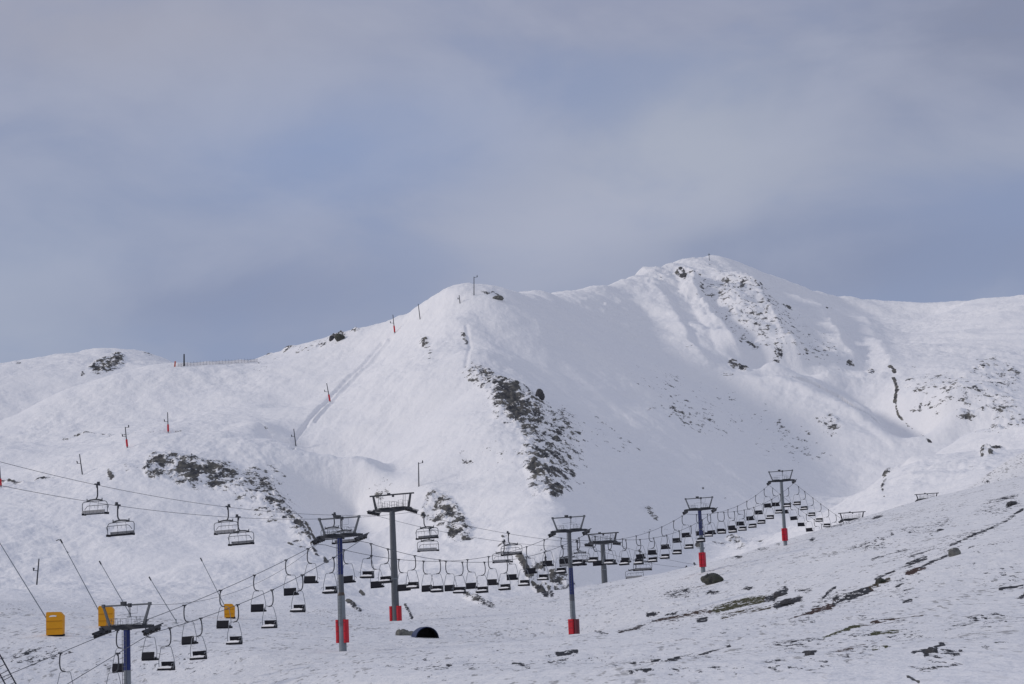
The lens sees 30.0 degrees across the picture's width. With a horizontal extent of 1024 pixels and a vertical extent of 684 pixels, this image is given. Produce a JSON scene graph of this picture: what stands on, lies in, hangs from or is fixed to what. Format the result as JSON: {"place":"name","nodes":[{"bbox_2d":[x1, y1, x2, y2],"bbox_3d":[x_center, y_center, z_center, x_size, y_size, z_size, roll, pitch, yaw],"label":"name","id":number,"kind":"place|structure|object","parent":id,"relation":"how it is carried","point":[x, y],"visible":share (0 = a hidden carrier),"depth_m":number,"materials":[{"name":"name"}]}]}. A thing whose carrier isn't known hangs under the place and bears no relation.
{"place":"outdoors","nodes":[
{"label":"outdoors","id":0,"kind":"place"},
{"bbox_2d":[0,255,1023,620],"bbox_3d":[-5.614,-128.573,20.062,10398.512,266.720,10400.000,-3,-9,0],"label":"mountain","id":1,"kind":"structure","parent":0,"point":[668,389],"depth_m":821.89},
{"bbox_2d":[174,358,256,366],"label":"snow fence","id":2,"kind":"object","parent":1,"relation":"on","point":[206,363],"visible":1,"depth_m":1027.26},
{"bbox_2d":[335,333,344,341],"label":"boulder","id":3,"kind":"object","parent":1,"relation":"on","point":[338,336],"visible":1,"depth_m":1011.43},
{"bbox_2d":[535,389,544,399],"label":"boulder","id":4,"kind":"object","parent":1,"relation":"on","point":[540,394],"visible":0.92,"depth_m":785.30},
{"bbox_2d":[838,511,865,522],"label":"chairlift tower","id":5,"kind":"structure","parent":1,"relation":"on","point":[847,519],"depth_m":476.87,"materials":[{"name":"metal"}]},
{"bbox_2d":[914,493,936,501],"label":"chairlift tower","id":6,"kind":"structure","parent":1,"relation":"on","point":[920,498],"depth_m":545.02,"materials":[{"name":"metal"}]},
{"bbox_2d":[2,462,685,567],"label":"haul rope","id":7,"kind":"object","parent":6,"relation":"attached to","point":[283,512],"visible":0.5,"depth_m":248.69,"materials":[{"name":"metal"}]},
{"bbox_2d":[82,482,108,515],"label":"six seat chair","id":8,"kind":"object","parent":7,"relation":"hanging from","point":[91,512],"visible":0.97,"depth_m":219.78,"materials":[{"name":"metal"}]},
{"bbox_2d":[214,504,237,534],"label":"six seat chair","id":9,"kind":"object","parent":7,"relation":"hanging from","point":[230,531],"visible":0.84,"depth_m":242.48,"materials":[{"name":"metal"}]},
{"bbox_2d":[321,512,344,539],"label":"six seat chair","id":10,"kind":"object","parent":7,"relation":"hanging from","point":[334,526],"visible":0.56,"depth_m":264.92,"materials":[{"name":"metal"}]},
{"bbox_2d":[417,527,438,551],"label":"six seat chair","id":11,"kind":"object","parent":7,"relation":"hanging from","point":[426,549],"visible":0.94,"depth_m":288.91,"materials":[{"name":"metal"}]},
{"bbox_2d":[492,539,512,562],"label":"six seat chair","id":12,"kind":"object","parent":7,"relation":"hanging from","point":[503,561],"visible":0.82,"depth_m":310.55,"materials":[{"name":"metal"}]},
{"bbox_2d":[625,558,643,578],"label":"six seat chair","id":13,"kind":"object","parent":7,"relation":"hanging from","point":[627,577],"visible":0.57,"depth_m":358.43,"materials":[{"name":"metal"}]},
{"bbox_2d":[0,485,695,564],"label":"haul rope","id":14,"kind":"object","parent":6,"relation":"attached to","point":[263,518],"visible":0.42,"depth_m":233.31,"materials":[{"name":"metal"}]},
{"bbox_2d":[106,502,134,536],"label":"six seat chair","id":15,"kind":"object","parent":14,"relation":"hanging from","point":[123,533],"visible":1,"depth_m":212.76,"materials":[{"name":"metal"}]},
{"bbox_2d":[228,514,254,545],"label":"six seat chair","id":16,"kind":"object","parent":14,"relation":"hanging from","point":[238,542],"visible":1,"depth_m":233.47,"materials":[{"name":"metal"}]},
{"bbox_2d":[332,515,356,543],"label":"six seat chair","id":17,"kind":"object","parent":14,"relation":"hanging from","point":[348,540],"visible":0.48,"depth_m":254.73,"materials":[{"name":"metal"}]},
{"bbox_2d":[415,513,438,539],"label":"six seat chair","id":18,"kind":"object","parent":14,"relation":"hanging from","point":[427,536],"visible":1,"depth_m":275.09,"materials":[{"name":"metal"}]},
{"bbox_2d":[501,531,521,555],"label":"six seat chair","id":19,"kind":"object","parent":14,"relation":"hanging from","point":[514,553],"visible":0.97,"depth_m":298.54,"materials":[{"name":"metal"}]},
{"bbox_2d":[572,540,589,561],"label":"six seat chair","id":20,"kind":"object","parent":14,"relation":"hanging from","point":[580,553],"visible":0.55,"depth_m":321.11,"materials":[{"name":"metal"}]},
{"bbox_2d":[633,550,651,570],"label":"six seat chair","id":21,"kind":"object","parent":14,"relation":"hanging from","point":[643,569],"visible":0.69,"depth_m":344.77,"materials":[{"name":"metal"}]},
{"bbox_2d":[0,475,1023,683],"bbox_3d":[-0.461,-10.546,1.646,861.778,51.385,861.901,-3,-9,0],"label":"ground","id":22,"kind":"structure","parent":0,"point":[846,619],"depth_m":163.02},
{"bbox_2d":[0,654,16,683],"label":"lattice mast","id":23,"kind":"object","parent":22,"relation":"on","point":[6,671],"visible":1,"depth_m":124.46,"materials":[{"name":"metal"}]},
{"bbox_2d":[0,543,64,635],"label":"snow lance","id":24,"kind":"object","parent":22,"relation":"on","point":[55,623],"visible":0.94,"depth_m":186.06,"materials":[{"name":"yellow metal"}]},
{"bbox_2d":[56,539,114,626],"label":"snow lance","id":25,"kind":"object","parent":22,"relation":"on","point":[102,618],"visible":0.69,"depth_m":199.56,"materials":[{"name":"yellow metal"}]},
{"bbox_2d":[92,601,163,683],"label":"chairlift tower","id":26,"kind":"structure","parent":22,"relation":"on","point":[125,628],"depth_m":135.32,"materials":[{"name":"metal"}]},
{"bbox_2d":[152,536,326,604],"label":"signal cable","id":27,"kind":"object","parent":26,"relation":"attached to","point":[233,592],"visible":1,"depth_m":147.74,"materials":[{"name":"metal"}]},
{"bbox_2d":[2,489,822,677],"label":"haul rope","id":28,"kind":"object","parent":26,"relation":"attached to","point":[355,552],"visible":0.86,"depth_m":166.97,"materials":[{"name":"metal"}]},
{"bbox_2d":[57,652,72,683],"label":"double chair","id":29,"kind":"object","parent":28,"relation":"hanging from","point":[60,653],"visible":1,"depth_m":131.42,"materials":[{"name":"metal"}]},
{"bbox_2d":[112,630,123,671],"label":"double chair","id":30,"kind":"object","parent":28,"relation":"hanging from","point":[114,667],"visible":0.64,"depth_m":137.40,"materials":[{"name":"black plastic"}]},
{"bbox_2d":[141,619,159,660],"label":"double chair","id":31,"kind":"object","parent":28,"relation":"hanging from","point":[148,656],"visible":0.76,"depth_m":140.86,"materials":[{"name":"black plastic"}]},
{"bbox_2d":[181,605,197,644],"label":"double chair","id":32,"kind":"object","parent":28,"relation":"hanging from","point":[186,640],"visible":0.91,"depth_m":145.88,"materials":[{"name":"black plastic"}]},
{"bbox_2d":[216,590,232,628],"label":"double chair","id":33,"kind":"object","parent":28,"relation":"hanging from","point":[223,624],"visible":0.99,"depth_m":150.97,"materials":[{"name":"black plastic"}]},
{"bbox_2d":[251,574,266,611],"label":"double chair","id":34,"kind":"object","parent":28,"relation":"hanging from","point":[257,608],"visible":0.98,"depth_m":155.99,"materials":[{"name":"black plastic"}]},
{"bbox_2d":[283,559,299,595],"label":"double chair","id":35,"kind":"object","parent":28,"relation":"hanging from","point":[288,591],"visible":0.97,"depth_m":161.18,"materials":[{"name":"black plastic"}]},
{"bbox_2d":[304,548,319,583],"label":"double chair","id":36,"kind":"object","parent":28,"relation":"hanging from","point":[309,579],"visible":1,"depth_m":164.79,"materials":[{"name":"black plastic"}]},
{"bbox_2d":[343,549,356,582],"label":"double chair","id":37,"kind":"object","parent":28,"relation":"hanging from","point":[348,579],"visible":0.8,"depth_m":170.77,"materials":[{"name":"black plastic"}]},
{"bbox_2d":[370,555,384,588],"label":"double chair","id":38,"kind":"object","parent":28,"relation":"hanging from","point":[374,584],"visible":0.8,"depth_m":175.98,"materials":[{"name":"black plastic"}]},
{"bbox_2d":[397,559,410,590],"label":"double chair","id":39,"kind":"object","parent":28,"relation":"hanging from","point":[401,587],"visible":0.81,"depth_m":181.15,"materials":[{"name":"black plastic"}]},
{"bbox_2d":[421,561,433,591],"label":"double chair","id":40,"kind":"object","parent":28,"relation":"hanging from","point":[425,588],"visible":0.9,"depth_m":185.91,"materials":[{"name":"black plastic"}]},
{"bbox_2d":[444,561,457,591],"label":"double chair","id":41,"kind":"object","parent":28,"relation":"hanging from","point":[448,587],"visible":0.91,"depth_m":190.96,"materials":[{"name":"black plastic"}]},
{"bbox_2d":[466,559,478,588],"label":"double chair","id":42,"kind":"object","parent":28,"relation":"hanging from","point":[471,586],"visible":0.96,"depth_m":195.79,"materials":[{"name":"black plastic"}]},
{"bbox_2d":[487,556,498,584],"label":"double chair","id":43,"kind":"object","parent":28,"relation":"hanging from","point":[492,582],"visible":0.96,"depth_m":200.99,"materials":[{"name":"black plastic"}]},
{"bbox_2d":[506,552,517,579],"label":"double chair","id":44,"kind":"object","parent":28,"relation":"hanging from","point":[513,577],"visible":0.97,"depth_m":205.91,"materials":[{"name":"black plastic"}]},
{"bbox_2d":[525,546,536,573],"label":"double chair","id":45,"kind":"object","parent":28,"relation":"hanging from","point":[532,571],"visible":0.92,"depth_m":210.97,"materials":[{"name":"black plastic"}]},
{"bbox_2d":[542,539,554,566],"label":"double chair","id":46,"kind":"object","parent":28,"relation":"hanging from","point":[548,563],"visible":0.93,"depth_m":215.84,"materials":[{"name":"black plastic"}]},
{"bbox_2d":[559,537,568,563],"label":"double chair","id":47,"kind":"object","parent":28,"relation":"hanging from","point":[561,561],"visible":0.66,"depth_m":220.80,"materials":[{"name":"black plastic"}]},
{"bbox_2d":[593,541,602,565],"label":"double chair","id":48,"kind":"object","parent":28,"relation":"hanging from","point":[599,563],"visible":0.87,"depth_m":230.79,"materials":[{"name":"black plastic"}]},
{"bbox_2d":[635,535,645,558],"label":"double chair","id":49,"kind":"object","parent":28,"relation":"hanging from","point":[639,556],"visible":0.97,"depth_m":245.66,"materials":[{"name":"black plastic"}]},
{"bbox_2d":[647,531,657,554],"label":"double chair","id":50,"kind":"object","parent":28,"relation":"hanging from","point":[651,552],"visible":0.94,"depth_m":250.72,"materials":[{"name":"black plastic"}]},
{"bbox_2d":[660,526,670,548],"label":"double chair","id":51,"kind":"object","parent":28,"relation":"hanging from","point":[665,546],"visible":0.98,"depth_m":255.62,"materials":[{"name":"black plastic"}]},
{"bbox_2d":[672,520,681,542],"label":"double chair","id":52,"kind":"object","parent":28,"relation":"hanging from","point":[674,540],"visible":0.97,"depth_m":260.60,"materials":[{"name":"black plastic"}]},
{"bbox_2d":[681,516,690,537],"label":"double chair","id":53,"kind":"object","parent":28,"relation":"hanging from","point":[685,534],"visible":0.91,"depth_m":264.33,"materials":[{"name":"black plastic"}]},
{"bbox_2d":[736,506,744,525],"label":"double chair","id":54,"kind":"object","parent":28,"relation":"hanging from","point":[741,523],"visible":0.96,"depth_m":290.69,"materials":[{"name":"black plastic"}]},
{"bbox_2d":[68,483,845,683],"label":"haul rope","id":55,"kind":"object","parent":26,"relation":"attached to","point":[392,550],"visible":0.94,"depth_m":164.49,"materials":[{"name":"metal"}]},
{"bbox_2d":[106,653,120,683],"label":"double chair","id":56,"kind":"object","parent":55,"relation":"hanging from","point":[117,668],"visible":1,"depth_m":130.63,"materials":[{"name":"black plastic"}]},
{"bbox_2d":[156,627,174,670],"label":"double chair","id":57,"kind":"object","parent":55,"relation":"hanging from","point":[168,665],"visible":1,"depth_m":136.86,"materials":[{"name":"black metal"}]},
{"bbox_2d":[188,617,206,659],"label":"double chair","id":58,"kind":"object","parent":55,"relation":"hanging from","point":[199,655],"visible":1,"depth_m":140.78,"materials":[{"name":"black plastic"}]},
{"bbox_2d":[225,604,242,644],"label":"double chair","id":59,"kind":"object","parent":55,"relation":"hanging from","point":[236,640],"visible":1,"depth_m":145.68,"materials":[{"name":"black plastic"}]},
{"bbox_2d":[260,589,277,628],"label":"double chair","id":60,"kind":"object","parent":55,"relation":"hanging from","point":[270,623],"visible":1,"depth_m":150.82,"materials":[{"name":"black plastic"}]},
{"bbox_2d":[290,574,305,612],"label":"double chair","id":61,"kind":"object","parent":55,"relation":"hanging from","point":[299,608],"visible":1,"depth_m":155.40,"materials":[{"name":"black plastic"}]},
{"bbox_2d":[321,557,336,593],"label":"double chair","id":62,"kind":"object","parent":55,"relation":"hanging from","point":[330,590],"visible":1,"depth_m":160.59,"materials":[{"name":"black plastic"}]},
{"bbox_2d":[359,543,373,578],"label":"double chair","id":63,"kind":"object","parent":55,"relation":"hanging from","point":[368,574],"visible":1,"depth_m":167.41,"materials":[{"name":"black plastic"}]},
{"bbox_2d":[378,548,391,583],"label":"double chair","id":64,"kind":"object","parent":55,"relation":"hanging from","point":[385,579],"visible":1,"depth_m":170.21,"materials":[{"name":"black plastic"}]},
{"bbox_2d":[404,555,418,588],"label":"double chair","id":65,"kind":"object","parent":55,"relation":"hanging from","point":[413,585],"visible":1,"depth_m":175.33,"materials":[{"name":"black plastic"}]},
{"bbox_2d":[430,559,443,592],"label":"double chair","id":66,"kind":"object","parent":55,"relation":"hanging from","point":[435,589],"visible":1,"depth_m":180.18,"materials":[{"name":"black plastic"}]},
{"bbox_2d":[453,561,465,593],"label":"double chair","id":67,"kind":"object","parent":55,"relation":"hanging from","point":[458,590],"visible":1,"depth_m":185.00,"materials":[{"name":"black plastic"}]},
{"bbox_2d":[476,562,488,592],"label":"double chair","id":68,"kind":"object","parent":55,"relation":"hanging from","point":[484,589],"visible":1,"depth_m":189.67,"materials":[{"name":"black plastic"}]},
{"bbox_2d":[497,560,510,590],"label":"double chair","id":69,"kind":"object","parent":55,"relation":"hanging from","point":[505,587],"visible":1,"depth_m":195.04,"materials":[{"name":"black plastic"}]},
{"bbox_2d":[518,556,529,585],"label":"double chair","id":70,"kind":"object","parent":55,"relation":"hanging from","point":[524,583],"visible":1,"depth_m":200.09,"materials":[{"name":"black plastic"}]},
{"bbox_2d":[537,551,548,579],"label":"double chair","id":71,"kind":"object","parent":55,"relation":"hanging from","point":[543,576],"visible":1,"depth_m":205.13,"materials":[{"name":"black plastic"}]},
{"bbox_2d":[555,545,566,573],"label":"double chair","id":72,"kind":"object","parent":55,"relation":"hanging from","point":[561,570],"visible":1,"depth_m":209.92,"materials":[{"name":"black plastic"}]},
{"bbox_2d":[571,537,582,565],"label":"double chair","id":73,"kind":"object","parent":55,"relation":"hanging from","point":[578,562],"visible":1,"depth_m":214.88,"materials":[{"name":"black plastic"}]},
{"bbox_2d":[587,536,598,562],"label":"double chair","id":74,"kind":"object","parent":55,"relation":"hanging from","point":[593,560],"visible":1,"depth_m":219.98,"materials":[{"name":"black plastic"}]},
{"bbox_2d":[603,538,613,564],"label":"double chair","id":75,"kind":"object","parent":55,"relation":"hanging from","point":[609,562],"visible":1,"depth_m":224.85,"materials":[{"name":"black plastic"}]},
{"bbox_2d":[619,539,629,565],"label":"double chair","id":76,"kind":"object","parent":55,"relation":"hanging from","point":[623,562],"visible":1,"depth_m":229.53,"materials":[{"name":"black plastic"}]},
{"bbox_2d":[633,539,643,564],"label":"double chair","id":77,"kind":"object","parent":55,"relation":"hanging from","point":[638,561],"visible":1,"depth_m":234.51,"materials":[{"name":"black plastic"}]},
{"bbox_2d":[646,537,657,562],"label":"double chair","id":78,"kind":"object","parent":55,"relation":"hanging from","point":[652,559],"visible":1,"depth_m":239.39,"materials":[{"name":"black plastic"}]},
{"bbox_2d":[660,535,669,558],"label":"double chair","id":79,"kind":"object","parent":55,"relation":"hanging from","point":[665,556],"visible":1,"depth_m":244.20,"materials":[{"name":"black plastic"}]},
{"bbox_2d":[671,531,681,554],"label":"double chair","id":80,"kind":"object","parent":55,"relation":"hanging from","point":[675,552],"visible":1,"depth_m":249.26,"materials":[{"name":"black plastic"}]},
{"bbox_2d":[683,525,693,548],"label":"double chair","id":81,"kind":"object","parent":55,"relation":"hanging from","point":[688,546],"visible":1,"depth_m":254.10,"materials":[{"name":"black plastic"}]},
{"bbox_2d":[696,519,704,542],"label":"double chair","id":82,"kind":"object","parent":55,"relation":"hanging from","point":[698,540],"visible":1,"depth_m":259.25,"materials":[{"name":"black plastic"}]},
{"bbox_2d":[704,514,712,536],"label":"double chair","id":83,"kind":"object","parent":55,"relation":"hanging from","point":[708,534],"visible":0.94,"depth_m":263.07,"materials":[{"name":"black plastic"}]},
{"bbox_2d":[717,512,725,533],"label":"double chair","id":84,"kind":"object","parent":55,"relation":"hanging from","point":[721,531],"visible":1,"depth_m":269.18,"materials":[{"name":"black plastic"}]},
{"bbox_2d":[728,511,736,532],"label":"double chair","id":85,"kind":"object","parent":55,"relation":"hanging from","point":[733,530],"visible":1,"depth_m":274.00,"materials":[{"name":"black plastic"}]},
{"bbox_2d":[737,510,746,530],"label":"double chair","id":86,"kind":"object","parent":55,"relation":"hanging from","point":[743,528],"visible":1,"depth_m":279.06,"materials":[{"name":"black plastic"}]},
{"bbox_2d":[747,510,756,527],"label":"double chair","id":87,"kind":"object","parent":55,"relation":"hanging from","point":[754,525],"visible":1,"depth_m":283.81,"materials":[{"name":"black plastic"}]},
{"bbox_2d":[756,503,765,523],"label":"double chair","id":88,"kind":"object","parent":55,"relation":"hanging from","point":[761,521],"visible":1,"depth_m":288.90,"materials":[{"name":"black plastic"}]},
{"bbox_2d":[774,495,782,513],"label":"double chair","id":89,"kind":"object","parent":55,"relation":"hanging from","point":[778,511],"visible":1,"depth_m":299.13,"materials":[{"name":"black plastic"}]},
{"bbox_2d":[149,576,176,622],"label":"snow lance","id":90,"kind":"object","parent":22,"relation":"on","point":[163,600],"visible":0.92,"depth_m":214.66,"materials":[{"name":"grey metal"}]},
{"bbox_2d":[200,558,234,617],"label":"snow lance","id":91,"kind":"object","parent":22,"relation":"on","point":[227,614],"visible":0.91,"depth_m":238.99,"materials":[{"name":"yellow metal"}]},
{"bbox_2d":[312,515,368,650],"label":"chairlift tower","id":92,"kind":"structure","parent":22,"relation":"on","point":[342,630],"depth_m":165.93,"materials":[{"name":"metal"}]},
{"bbox_2d":[367,492,418,620],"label":"chairlift tower","id":93,"kind":"structure","parent":22,"relation":"on","point":[395,611],"depth_m":272.43,"materials":[{"name":"metal"}]},
{"bbox_2d":[395,629,410,635],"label":"boulder","id":94,"kind":"object","parent":22,"relation":"on","point":[401,632],"visible":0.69,"depth_m":194.22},
{"bbox_2d":[411,627,438,637],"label":"culvert pipe","id":95,"kind":"object","parent":22,"relation":"on","point":[429,632],"visible":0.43,"depth_m":191.78,"materials":[{"name":"black plastic"}]},
{"bbox_2d":[548,515,591,634],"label":"chairlift tower","id":96,"kind":"structure","parent":22,"relation":"on","point":[573,625],"depth_m":217.46,"materials":[{"name":"grey metal"}]},
{"bbox_2d":[584,532,620,582],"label":"chairlift tower","id":97,"kind":"structure","parent":22,"relation":"on","point":[602,543],"depth_m":337.90,"materials":[{"name":"metal"}]},
{"bbox_2d":[682,496,717,572],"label":"chairlift tower","id":98,"kind":"structure","parent":22,"relation":"on","point":[702,559],"depth_m":265.33,"materials":[{"name":"metal"}]},
{"bbox_2d":[700,573,723,584],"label":"boulder","id":99,"kind":"object","parent":22,"relation":"on","point":[709,578],"visible":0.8,"depth_m":244.04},
{"bbox_2d":[773,591,787,597],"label":"boulder","id":100,"kind":"object","parent":22,"relation":"on","point":[776,594],"visible":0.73,"depth_m":193.81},
{"bbox_2d":[766,469,796,545],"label":"chairlift tower","id":101,"kind":"structure","parent":22,"relation":"on","point":[784,530],"depth_m":308.17,"materials":[{"name":"grey metal"}]},
{"bbox_2d":[780,598,798,604],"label":"boulder","id":102,"kind":"object","parent":22,"relation":"on","point":[786,601],"visible":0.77,"depth_m":169.14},
{"bbox_2d":[875,578,885,583],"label":"boulder","id":103,"kind":"object","parent":22,"relation":"on","point":[879,580],"visible":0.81,"depth_m":165.88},
{"bbox_2d":[925,647,937,652],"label":"boulder","id":104,"kind":"object","parent":22,"relation":"on","point":[930,650],"visible":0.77,"depth_m":75.29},
{"bbox_2d":[948,547,960,556],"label":"boulder","id":105,"kind":"object","parent":22,"relation":"on","point":[954,551],"visible":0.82,"depth_m":179.05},
{"bbox_2d":[0,0,1023,362],"label":"sky","id":106,"kind":"structure","parent":0,"point":[201,180],"materials":[{"name":"blue"}]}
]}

